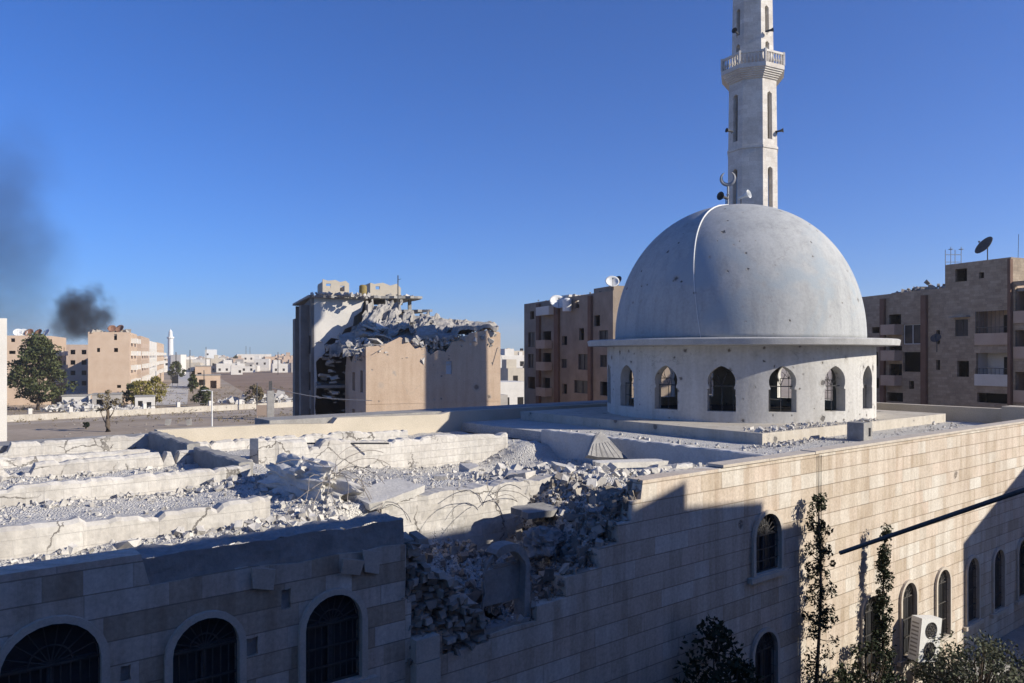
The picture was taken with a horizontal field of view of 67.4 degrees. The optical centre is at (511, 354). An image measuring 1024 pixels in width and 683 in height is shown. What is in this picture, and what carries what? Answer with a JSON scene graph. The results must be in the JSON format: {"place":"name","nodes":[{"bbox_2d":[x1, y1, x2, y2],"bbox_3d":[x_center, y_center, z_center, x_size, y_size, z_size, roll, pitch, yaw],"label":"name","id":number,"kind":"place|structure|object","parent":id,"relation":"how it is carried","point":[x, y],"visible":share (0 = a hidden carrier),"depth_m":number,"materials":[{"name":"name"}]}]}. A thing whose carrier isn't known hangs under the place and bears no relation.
{"place":"outdoors","nodes":[
{"label":"outdoors","id":0,"kind":"place"},
{"bbox_2d":[0,318,6,441],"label":"apartment block","id":1,"kind":"structure","parent":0,"point":[3,379],"depth_m":43.90,"materials":[{"name":"concrete"}]},
{"bbox_2d":[7,407,292,424],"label":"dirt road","id":2,"kind":"structure","parent":0,"point":[224,413],"depth_m":134.82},
{"bbox_2d":[7,398,292,421],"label":"boundary wall","id":3,"kind":"structure","parent":2,"relation":"on","point":[69,414],"depth_m":138.70,"materials":[{"name":"concrete"}]},
{"bbox_2d":[157,372,189,404],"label":"road","id":4,"kind":"structure","parent":0,"point":[180,390],"depth_m":221.02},
{"bbox_2d":[205,349,216,357],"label":"house","id":5,"kind":"structure","parent":0,"point":[210,353],"depth_m":621.55,"materials":[{"name":"white paint"}]},
{"bbox_2d":[231,362,242,374],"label":"house","id":6,"kind":"structure","parent":0,"point":[237,369],"depth_m":421.26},
{"bbox_2d":[211,372,292,394],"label":"field","id":7,"kind":"structure","parent":0,"point":[263,379],"depth_m":325.16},
{"bbox_2d":[188,358,209,364],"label":"house","id":8,"kind":"structure","parent":7,"relation":"on","point":[205,361],"depth_m":501.91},
{"bbox_2d":[210,355,222,371],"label":"house","id":9,"kind":"structure","parent":7,"relation":"on","point":[214,360],"depth_m":480.25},
{"bbox_2d":[216,360,244,371],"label":"house","id":10,"kind":"structure","parent":7,"relation":"on","point":[225,366],"depth_m":478.02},
{"bbox_2d":[243,365,254,371],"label":"house","id":11,"kind":"structure","parent":7,"relation":"on","point":[250,368],"depth_m":477.00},
{"bbox_2d":[271,360,290,372],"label":"house","id":12,"kind":"structure","parent":7,"relation":"on","point":[277,366],"depth_m":472.83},
{"bbox_2d":[254,356,270,370],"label":"house","id":13,"kind":"structure","parent":0,"point":[264,364],"depth_m":524.72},
{"bbox_2d":[293,279,500,415],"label":"ruined building","id":14,"kind":"structure","parent":0,"point":[394,378],"depth_m":62.39,"materials":[{"name":"concrete"}]},
{"bbox_2d":[310,291,502,411],"bbox_3d":[-10.158,1.020,66.747,13.911,13.727,16.728,0,0,-22],"label":"rubble","id":15,"kind":"object","parent":14,"relation":"on","point":[433,344],"visible":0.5,"depth_m":61.94,"materials":[{"name":"concrete"}]},
{"bbox_2d":[7,357,831,619],"bbox_3d":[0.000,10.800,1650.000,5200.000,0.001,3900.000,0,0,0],"label":"ground","id":16,"kind":"structure","parent":0,"point":[16,432],"depth_m":121.09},
{"bbox_2d":[7,335,67,404],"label":"apartment block","id":17,"kind":"structure","parent":16,"relation":"on","point":[14,343],"depth_m":166.27,"materials":[{"name":"concrete"}]},
{"bbox_2d":[7,332,77,409],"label":"tree","id":18,"kind":"object","parent":16,"relation":"on","point":[39,352],"visible":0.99,"depth_m":149.68,"materials":[{"name":"green plant"}]},
{"bbox_2d":[40,397,102,411],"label":"rubble","id":19,"kind":"object","parent":16,"relation":"on","point":[73,403],"visible":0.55,"depth_m":148.29,"materials":[{"name":"concrete"}]},
{"bbox_2d":[61,394,90,404],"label":"hut","id":20,"kind":"object","parent":16,"relation":"on","point":[78,397],"visible":0.4,"depth_m":153.08,"materials":[{"name":"concrete"}]},
{"bbox_2d":[66,345,87,389],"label":"apartment block","id":21,"kind":"structure","parent":16,"relation":"on","point":[77,362],"depth_m":236.37,"materials":[{"name":"concrete"}]},
{"bbox_2d":[91,392,122,406],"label":"hut","id":22,"kind":"object","parent":16,"relation":"on","point":[113,395],"visible":0.51,"depth_m":151.54,"materials":[{"name":"concrete"}]},
{"bbox_2d":[96,390,123,431],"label":"tree","id":23,"kind":"object","parent":16,"relation":"on","point":[108,406],"visible":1,"depth_m":107.84,"materials":[{"name":"green plant"}]},
{"bbox_2d":[66,404,154,411],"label":"rubble","id":24,"kind":"object","parent":16,"relation":"on","point":[127,407],"visible":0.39,"depth_m":146.86,"materials":[{"name":"concrete"}]},
{"bbox_2d":[88,329,140,403],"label":"apartment block","id":25,"kind":"structure","parent":16,"relation":"on","point":[113,366],"depth_m":167.78,"materials":[{"name":"concrete"}]},
{"bbox_2d":[122,383,141,404],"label":"tree","id":26,"kind":"object","parent":16,"relation":"on","point":[128,398],"visible":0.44,"depth_m":159.16,"materials":[{"name":"green plant"}]},
{"bbox_2d":[129,380,156,404],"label":"tree","id":27,"kind":"object","parent":16,"relation":"on","point":[138,385],"visible":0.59,"depth_m":155.57,"materials":[{"name":"green plant"}]},
{"bbox_2d":[137,336,151,394],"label":"apartment block","id":28,"kind":"structure","parent":16,"relation":"on","point":[143,362],"depth_m":197.84,"materials":[{"name":"concrete"}]},
{"bbox_2d":[134,395,155,407],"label":"hut","id":29,"kind":"object","parent":16,"relation":"on","point":[148,400],"visible":0.73,"depth_m":150.97,"materials":[{"name":"concrete"}]},
{"bbox_2d":[7,385,292,423],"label":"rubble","id":30,"kind":"object","parent":16,"relation":"on","point":[23,407],"visible":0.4,"depth_m":140.90,"materials":[{"name":"grey concrete"}]},
{"bbox_2d":[7,389,292,437],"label":"debris","id":31,"kind":"object","parent":16,"relation":"on","point":[145,424],"visible":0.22,"depth_m":138.98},
{"bbox_2d":[149,341,158,388],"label":"apartment block","id":32,"kind":"structure","parent":16,"relation":"on","point":[153,371],"depth_m":246.32,"materials":[{"name":"concrete"}]},
{"bbox_2d":[143,376,168,406],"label":"tree","id":33,"kind":"object","parent":16,"relation":"on","point":[152,381],"visible":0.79,"depth_m":159.85,"materials":[{"name":"green plant"}]},
{"bbox_2d":[152,341,166,383],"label":"apartment block","id":34,"kind":"structure","parent":16,"relation":"on","point":[161,369],"depth_m":300.21,"materials":[{"name":"concrete"}]},
{"bbox_2d":[167,329,185,373],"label":"minaret","id":35,"kind":"object","parent":16,"relation":"on","point":[181,359],"visible":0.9,"depth_m":428.71,"materials":[{"name":"white paint"}]},
{"bbox_2d":[167,361,186,379],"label":"tree","id":36,"kind":"object","parent":16,"relation":"on","point":[176,364],"visible":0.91,"depth_m":299.54,"materials":[{"name":"green plant"}]},
{"bbox_2d":[187,374,198,393],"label":"tree","id":37,"kind":"object","parent":16,"relation":"on","point":[193,383],"visible":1,"depth_m":214.56,"materials":[{"name":"green plant"}]},
{"bbox_2d":[186,360,201,371],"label":"house","id":38,"kind":"structure","parent":16,"relation":"on","point":[190,365],"depth_m":490.50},
{"bbox_2d":[190,385,210,405],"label":"tree","id":39,"kind":"object","parent":16,"relation":"on","point":[203,396],"visible":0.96,"depth_m":157.43,"materials":[{"name":"green plant"}]},
{"bbox_2d":[195,365,210,373],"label":"hut","id":40,"kind":"object","parent":16,"relation":"on","point":[202,369],"visible":0.42,"depth_m":257.11,"materials":[{"name":"concrete"}]},
{"bbox_2d":[201,390,212,425],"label":"street lamp","id":41,"kind":"object","parent":16,"relation":"on","point":[211,406],"visible":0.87,"depth_m":111.93,"materials":[{"name":"metal"}]},
{"bbox_2d":[195,374,220,388],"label":"hut","id":42,"kind":"object","parent":16,"relation":"on","point":[212,380],"visible":0.71,"depth_m":248.31,"materials":[{"name":"concrete"}]},
{"bbox_2d":[213,390,292,403],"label":"rubble","id":43,"kind":"object","parent":16,"relation":"on","point":[280,396],"visible":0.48,"depth_m":173.22,"materials":[{"name":"concrete"}]},
{"bbox_2d":[243,384,263,401],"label":"tree","id":44,"kind":"object","parent":16,"relation":"on","point":[260,391],"visible":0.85,"depth_m":171.54,"materials":[{"name":"green plant"}]},
{"bbox_2d":[236,354,270,362],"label":"house","id":45,"kind":"structure","parent":16,"relation":"on","point":[249,358],"depth_m":563.76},
{"bbox_2d":[257,405,266,417],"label":"hoarding","id":46,"kind":"object","parent":16,"relation":"on","point":[261,410],"visible":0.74,"depth_m":131.94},
{"bbox_2d":[267,381,273,416],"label":"pillar","id":47,"kind":"structure","parent":16,"relation":"on","point":[270,402],"depth_m":127.58,"materials":[{"name":"concrete"}]},
{"bbox_2d":[0,172,1023,682],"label":"mosque","id":48,"kind":"structure","parent":16,"relation":"on","point":[742,306],"depth_m":19.75,"materials":[{"name":"stone"}]},
{"bbox_2d":[0,614,109,682],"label":"window","id":49,"kind":"structure","parent":48,"relation":"in","point":[54,648],"depth_m":9.87,"materials":[{"name":"stone"}]},
{"bbox_2d":[115,539,140,549],"bbox_3d":[-6.190,3.072,12.368,0.360,0.221,0.309,0,0,3],"label":"concrete chunk","id":50,"kind":"object","parent":48,"relation":"on","point":[124,544],"visible":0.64,"depth_m":12.27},
{"bbox_2d":[164,610,246,682],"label":"window","id":51,"kind":"structure","parent":48,"relation":"in","point":[201,649],"depth_m":11.03,"materials":[{"name":"stone"}]},
{"bbox_2d":[251,567,275,589],"bbox_3d":[-3.691,3.314,11.379,0.362,0.399,0.083,0,0,-40],"label":"stone panel","id":52,"kind":"object","parent":48,"relation":"attached to","point":[263,578],"visible":1,"depth_m":11.36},
{"bbox_2d":[256,453,364,503],"bbox_3d":[-4.643,2.840,17.144,1.125,1.187,3.937,0,0,-42],"label":"concrete lump","id":53,"kind":"object","parent":48,"relation":"on","point":[292,475],"visible":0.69,"depth_m":16.57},
{"bbox_2d":[274,446,389,515],"bbox_3d":[-3.686,2.727,16.038,1.887,1.430,2.560,0,0,31],"label":"rebar tangle","id":54,"kind":"object","parent":48,"relation":"on","point":[336,475],"visible":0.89,"depth_m":16.06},
{"bbox_2d":[298,588,377,682],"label":"window","id":55,"kind":"structure","parent":48,"relation":"in","point":[327,639],"depth_m":12.24,"materials":[{"name":"glass"}]},
{"bbox_2d":[341,558,364,574],"bbox_3d":[-2.545,3.379,12.266,0.389,0.335,0.108,0,0,-42],"label":"stone panel","id":56,"kind":"object","parent":48,"relation":"attached to","point":[352,566],"visible":1,"depth_m":12.23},
{"bbox_2d":[362,550,379,573],"bbox_3d":[-2.297,3.368,12.508,0.321,0.441,0.054,0,0,-38],"label":"stone panel","id":57,"kind":"object","parent":48,"relation":"attached to","point":[371,562],"visible":1,"depth_m":12.49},
{"bbox_2d":[342,468,410,522],"bbox_3d":[-3.032,3.061,15.601,1.679,1.386,1.663,0,0,-19],"label":"rebar tangle","id":58,"kind":"object","parent":48,"relation":"hanging from","point":[383,502],"visible":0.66,"depth_m":15.60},
{"bbox_2d":[345,477,419,510],"bbox_3d":[-2.724,2.949,16.340,1.490,0.467,0.964,0,0,-38],"label":"concrete slab","id":59,"kind":"object","parent":48,"relation":"on","point":[396,490],"depth_m":16.20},
{"bbox_2d":[432,473,447,480],"bbox_3d":[-1.863,3.190,19.699,0.487,0.243,0.371,0,0,-12],"label":"concrete chunk","id":60,"kind":"object","parent":48,"relation":"on","point":[440,477],"visible":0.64,"depth_m":19.57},
{"bbox_2d":[459,463,478,471],"bbox_3d":[-1.228,3.386,22.686,0.494,0.322,0.705,0,0,-22],"label":"concrete chunk","id":61,"kind":"object","parent":48,"relation":"on","point":[467,467],"visible":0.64,"depth_m":22.58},
{"bbox_2d":[0,418,966,618],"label":"rubble","id":62,"kind":"object","parent":48,"relation":"on","point":[298,517],"visible":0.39,"depth_m":18.03,"materials":[{"name":"concrete"}]},
{"bbox_2d":[477,473,530,525],"bbox_3d":[-0.176,3.134,17.163,1.081,0.866,2.631,0,0,11],"label":"rebar tangle","id":63,"kind":"object","parent":48,"relation":"hanging from","point":[501,495],"visible":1,"depth_m":17.34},
{"bbox_2d":[481,540,530,634],"bbox_3d":[-0.179,4.361,14.601,1.169,1.558,0.417,0,0,-38],"label":"window","id":64,"kind":"structure","parent":48,"relation":"in","point":[509,580],"depth_m":14.68,"materials":[{"name":"stone"}]},
{"bbox_2d":[506,470,535,478],"bbox_3d":[0.191,3.037,19.116,0.710,0.335,0.442,0,0,35],"label":"concrete chunk","id":65,"kind":"object","parent":48,"relation":"on","point":[526,474],"visible":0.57,"depth_m":19.00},
{"bbox_2d":[402,471,640,647],"bbox_3d":[-0.204,4.116,16.098,6.733,3.033,2.966,0,0,-38],"label":"rubble","id":66,"kind":"object","parent":48,"relation":"on","point":[579,545],"visible":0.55,"depth_m":16.47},
{"bbox_2d":[522,525,564,559],"bbox_3d":[0.672,4.028,16.632,0.814,0.725,0.972,0,0,24],"label":"concrete lump","id":67,"kind":"object","parent":66,"relation":"on","point":[541,542],"visible":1,"depth_m":16.32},
{"bbox_2d":[584,504,604,526],"bbox_3d":[1.826,3.507,16.794,0.534,0.498,0.648,0,0,24],"label":"concrete lump","id":68,"kind":"object","parent":66,"relation":"on","point":[592,512],"visible":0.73,"depth_m":16.57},
{"bbox_2d":[509,503,559,518],"bbox_3d":[0.526,3.497,17.236,1.153,0.248,0.679,0,0,-45],"label":"concrete slab","id":69,"kind":"object","parent":48,"relation":"on","point":[535,510],"depth_m":17.02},
{"bbox_2d":[551,461,572,471],"bbox_3d":[1.310,2.952,19.679,0.670,0.412,0.400,0,0,9],"label":"concrete chunk","id":70,"kind":"object","parent":48,"relation":"on","point":[554,465],"visible":0.43,"depth_m":19.65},
{"bbox_2d":[585,431,627,459],"bbox_3d":[2.691,3.080,25.424,1.975,0.909,1.578,0,0,-38],"label":"concrete slab","id":71,"kind":"object","parent":48,"relation":"on","point":[602,446],"depth_m":25.30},
{"bbox_2d":[586,458,664,468],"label":"concrete slab","id":72,"kind":"structure","parent":48,"relation":"on","point":[629,463],"depth_m":20.74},
{"bbox_2d":[717,191,728,203],"bbox_3d":[9.631,-7.124,34.902,0.563,0.537,0.400,0,0,-39],"label":"loudspeaker","id":73,"kind":"object","parent":48,"relation":"attached to","point":[720,196],"visible":0.97,"depth_m":34.88,"materials":[{"name":"metal"}]},
{"bbox_2d":[750,627,779,682],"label":"window","id":74,"kind":"structure","parent":48,"relation":"in","point":[761,646],"depth_m":19.63,"materials":[{"name":"stone"}]},
{"bbox_2d":[748,510,788,584],"bbox_3d":[6.462,4.795,19.545,1.640,1.730,0.300,0,0,-38],"label":"window","id":75,"kind":"structure","parent":48,"relation":"in","point":[763,545],"depth_m":19.60,"materials":[{"name":"stone"}]},
{"bbox_2d":[847,421,871,440],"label":"vent block","id":76,"kind":"structure","parent":48,"relation":"on","point":[859,431],"depth_m":26.83,"materials":[{"name":"concrete"}]},
{"bbox_2d":[860,592,881,682],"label":"window","id":77,"kind":"structure","parent":48,"relation":"in","point":[866,615],"depth_m":22.81,"materials":[{"name":"stone"}]},
{"bbox_2d":[897,579,918,666],"bbox_3d":[12.522,8.385,24.344,1.500,2.550,0.300,0,0,-38],"label":"window","id":78,"kind":"structure","parent":48,"relation":"in","point":[904,598],"depth_m":24.39,"materials":[{"name":"stone"}]},
{"bbox_2d":[903,615,941,663],"bbox_3d":[12.699,8.796,23.931,0.906,1.380,0.775,9,-4,-24],"label":"air conditioner","id":79,"kind":"object","parent":48,"relation":"attached to","point":[925,630],"visible":0.96,"depth_m":23.60,"materials":[{"name":"white paint"}]},
{"bbox_2d":[839,487,1023,554],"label":"pole","id":80,"kind":"object","parent":48,"relation":"attached to","point":[944,517],"visible":1,"depth_m":8.13,"materials":[{"name":"metal"}]},
{"bbox_2d":[935,566,955,645],"bbox_3d":[14.481,8.395,25.897,1.500,2.530,0.300,0,0,-38],"label":"window","id":81,"kind":"structure","parent":48,"relation":"in","point":[939,581],"depth_m":26.09,"materials":[{"name":"stone"}]},
{"bbox_2d":[963,555,983,631],"bbox_3d":[16.371,8.395,27.393,1.500,2.530,0.300,0,0,-38],"label":"window","id":82,"kind":"structure","parent":48,"relation":"in","point":[969,568],"depth_m":27.52,"materials":[{"name":"stone"}]},
{"bbox_2d":[990,547,1008,618],"bbox_3d":[18.229,8.460,28.863,1.500,2.500,0.300,0,0,-38],"label":"window","id":83,"kind":"structure","parent":48,"relation":"in","point":[996,577],"depth_m":28.92,"materials":[{"name":"stone"}]},
{"bbox_2d":[1015,537,1023,604],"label":"window","id":84,"kind":"structure","parent":48,"relation":"in","point":[1020,551],"depth_m":30.34,"materials":[{"name":"stone"}]},
{"bbox_2d":[500,359,523,380],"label":"house","id":85,"kind":"structure","parent":16,"relation":"on","point":[509,371],"depth_m":191.47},
{"bbox_2d":[524,286,711,403],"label":"apartment block","id":86,"kind":"structure","parent":16,"relation":"on","point":[563,362],"depth_m":72.88,"materials":[{"name":"concrete"}]},
{"bbox_2d":[529,332,534,346],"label":"window","id":87,"kind":"structure","parent":86,"relation":"in","point":[531,334],"depth_m":81.42,"materials":[{"name":"glass"}]},
{"bbox_2d":[550,295,563,307],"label":"satellite dish","id":88,"kind":"object","parent":86,"relation":"on","point":[556,301],"visible":0.91,"depth_m":73.92,"materials":[{"name":"metal"}]},
{"bbox_2d":[563,298,570,311],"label":"water tank","id":89,"kind":"object","parent":86,"relation":"on","point":[566,304],"visible":1,"depth_m":71.65,"materials":[{"name":"white paint"}]},
{"bbox_2d":[575,380,587,393],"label":"window","id":90,"kind":"structure","parent":86,"relation":"in","point":[581,386],"depth_m":70.96,"materials":[{"name":"glass"}]},
{"bbox_2d":[579,354,587,369],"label":"window","id":91,"kind":"structure","parent":86,"relation":"in","point":[583,358],"depth_m":70.60,"materials":[{"name":"glass"}]},
{"bbox_2d":[600,330,607,339],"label":"window","id":92,"kind":"structure","parent":86,"relation":"in","point":[604,333],"depth_m":66.95,"materials":[{"name":"glass"}]},
{"bbox_2d":[601,355,606,366],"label":"window","id":93,"kind":"structure","parent":86,"relation":"in","point":[603,357],"depth_m":66.95,"materials":[{"name":"glass"}]},
{"bbox_2d":[605,276,618,286],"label":"satellite dish","id":94,"kind":"object","parent":86,"relation":"on","point":[612,281],"visible":1,"depth_m":65.90,"materials":[{"name":"metal"}]},
{"bbox_2d":[721,0,784,394],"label":"minaret","id":95,"kind":"object","parent":16,"relation":"on","point":[752,77],"visible":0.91,"depth_m":52.45,"materials":[{"name":"stone"}]},
{"bbox_2d":[862,257,1023,407],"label":"apartment block","id":96,"kind":"structure","parent":16,"relation":"on","point":[971,314],"depth_m":61.89,"materials":[{"name":"stone"}]},
{"bbox_2d":[904,324,919,343],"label":"window","id":97,"kind":"structure","parent":96,"relation":"in","point":[911,332],"depth_m":65.81,"materials":[{"name":"glass"}]},
{"bbox_2d":[891,280,944,295],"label":"rubble","id":98,"kind":"object","parent":96,"relation":"on","point":[926,282],"visible":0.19,"depth_m":65.75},
{"bbox_2d":[930,334,940,351],"bbox_3d":[33.417,-0.960,60.573,0.481,1.454,0.802,0,0,-38],"label":"satellite dish","id":99,"kind":"object","parent":96,"relation":"attached to","point":[935,337],"visible":1,"depth_m":60.64,"materials":[{"name":"metal"}]},
{"bbox_2d":[956,319,967,335],"bbox_3d":[36.065,-2.179,61.435,0.075,1.339,1.123,0,0,-22],"label":"window","id":100,"kind":"structure","parent":96,"relation":"in","point":[962,324],"depth_m":61.43,"materials":[{"name":"glass"}]},
{"bbox_2d":[975,237,992,259],"bbox_3d":[36.836,-8.313,59.977,0.930,1.857,1.602,0,0,-4],"label":"satellite dish","id":101,"kind":"object","parent":96,"relation":"on","point":[983,244],"visible":1,"depth_m":60.18,"materials":[{"name":"metal"}]},
{"bbox_2d":[500,394,507,404],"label":"house","id":102,"kind":"structure","parent":0,"point":[504,399],"depth_m":119.54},
{"bbox_2d":[500,381,523,404],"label":"house","id":103,"kind":"structure","parent":0,"point":[513,391],"depth_m":151.23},
{"bbox_2d":[500,349,523,367],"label":"house","id":104,"kind":"structure","parent":0,"point":[509,354],"depth_m":232.50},
{"bbox_2d":[0,0,1023,356],"label":"sky","id":105,"kind":"structure","parent":0,"point":[197,170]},
{"bbox_2d":[926,624,1023,682],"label":"pavement","id":106,"kind":"structure","parent":0,"point":[1016,635],"depth_m":28.21,"materials":[{"name":"concrete"}]},
{"bbox_2d":[672,614,763,682],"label":"shrub","id":107,"kind":"object","parent":106,"relation":"on","point":[718,630],"visible":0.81,"depth_m":17.20,"materials":[{"name":"green plant"}]},
{"bbox_2d":[693,648,763,682],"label":"shrub","id":108,"kind":"object","parent":106,"relation":"on","point":[737,665],"visible":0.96,"depth_m":16.48,"materials":[{"name":"green plant"}]},
{"bbox_2d":[801,492,839,682],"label":"sapling","id":109,"kind":"object","parent":106,"relation":"on","point":[821,620],"visible":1,"depth_m":20.25,"materials":[{"name":"green plant"}]},
{"bbox_2d":[810,662,859,682],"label":"shrub","id":110,"kind":"object","parent":106,"relation":"on","point":[842,677],"visible":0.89,"depth_m":20.61,"materials":[{"name":"green plant"}]},
{"bbox_2d":[835,638,907,682],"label":"shrub","id":111,"kind":"object","parent":106,"relation":"on","point":[887,677],"visible":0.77,"depth_m":21.60,"materials":[{"name":"green plant"}]},
{"bbox_2d":[870,523,896,682],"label":"sapling","id":112,"kind":"object","parent":106,"relation":"on","point":[881,619],"visible":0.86,"depth_m":22.32,"materials":[{"name":"green plant"}]},
{"bbox_2d":[911,640,977,682],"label":"shrub","id":113,"kind":"object","parent":106,"relation":"on","point":[928,667],"visible":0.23,"depth_m":24.07,"materials":[{"name":"green plant"}]},
{"bbox_2d":[990,659,1023,682],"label":"street","id":114,"kind":"structure","parent":0,"point":[1019,666],"depth_m":26.28,"materials":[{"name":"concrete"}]},
{"bbox_2d":[904,628,1023,682],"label":"shrub","id":115,"kind":"object","parent":114,"relation":"on","point":[990,654],"visible":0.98,"depth_m":22.37,"materials":[{"name":"green plant"}]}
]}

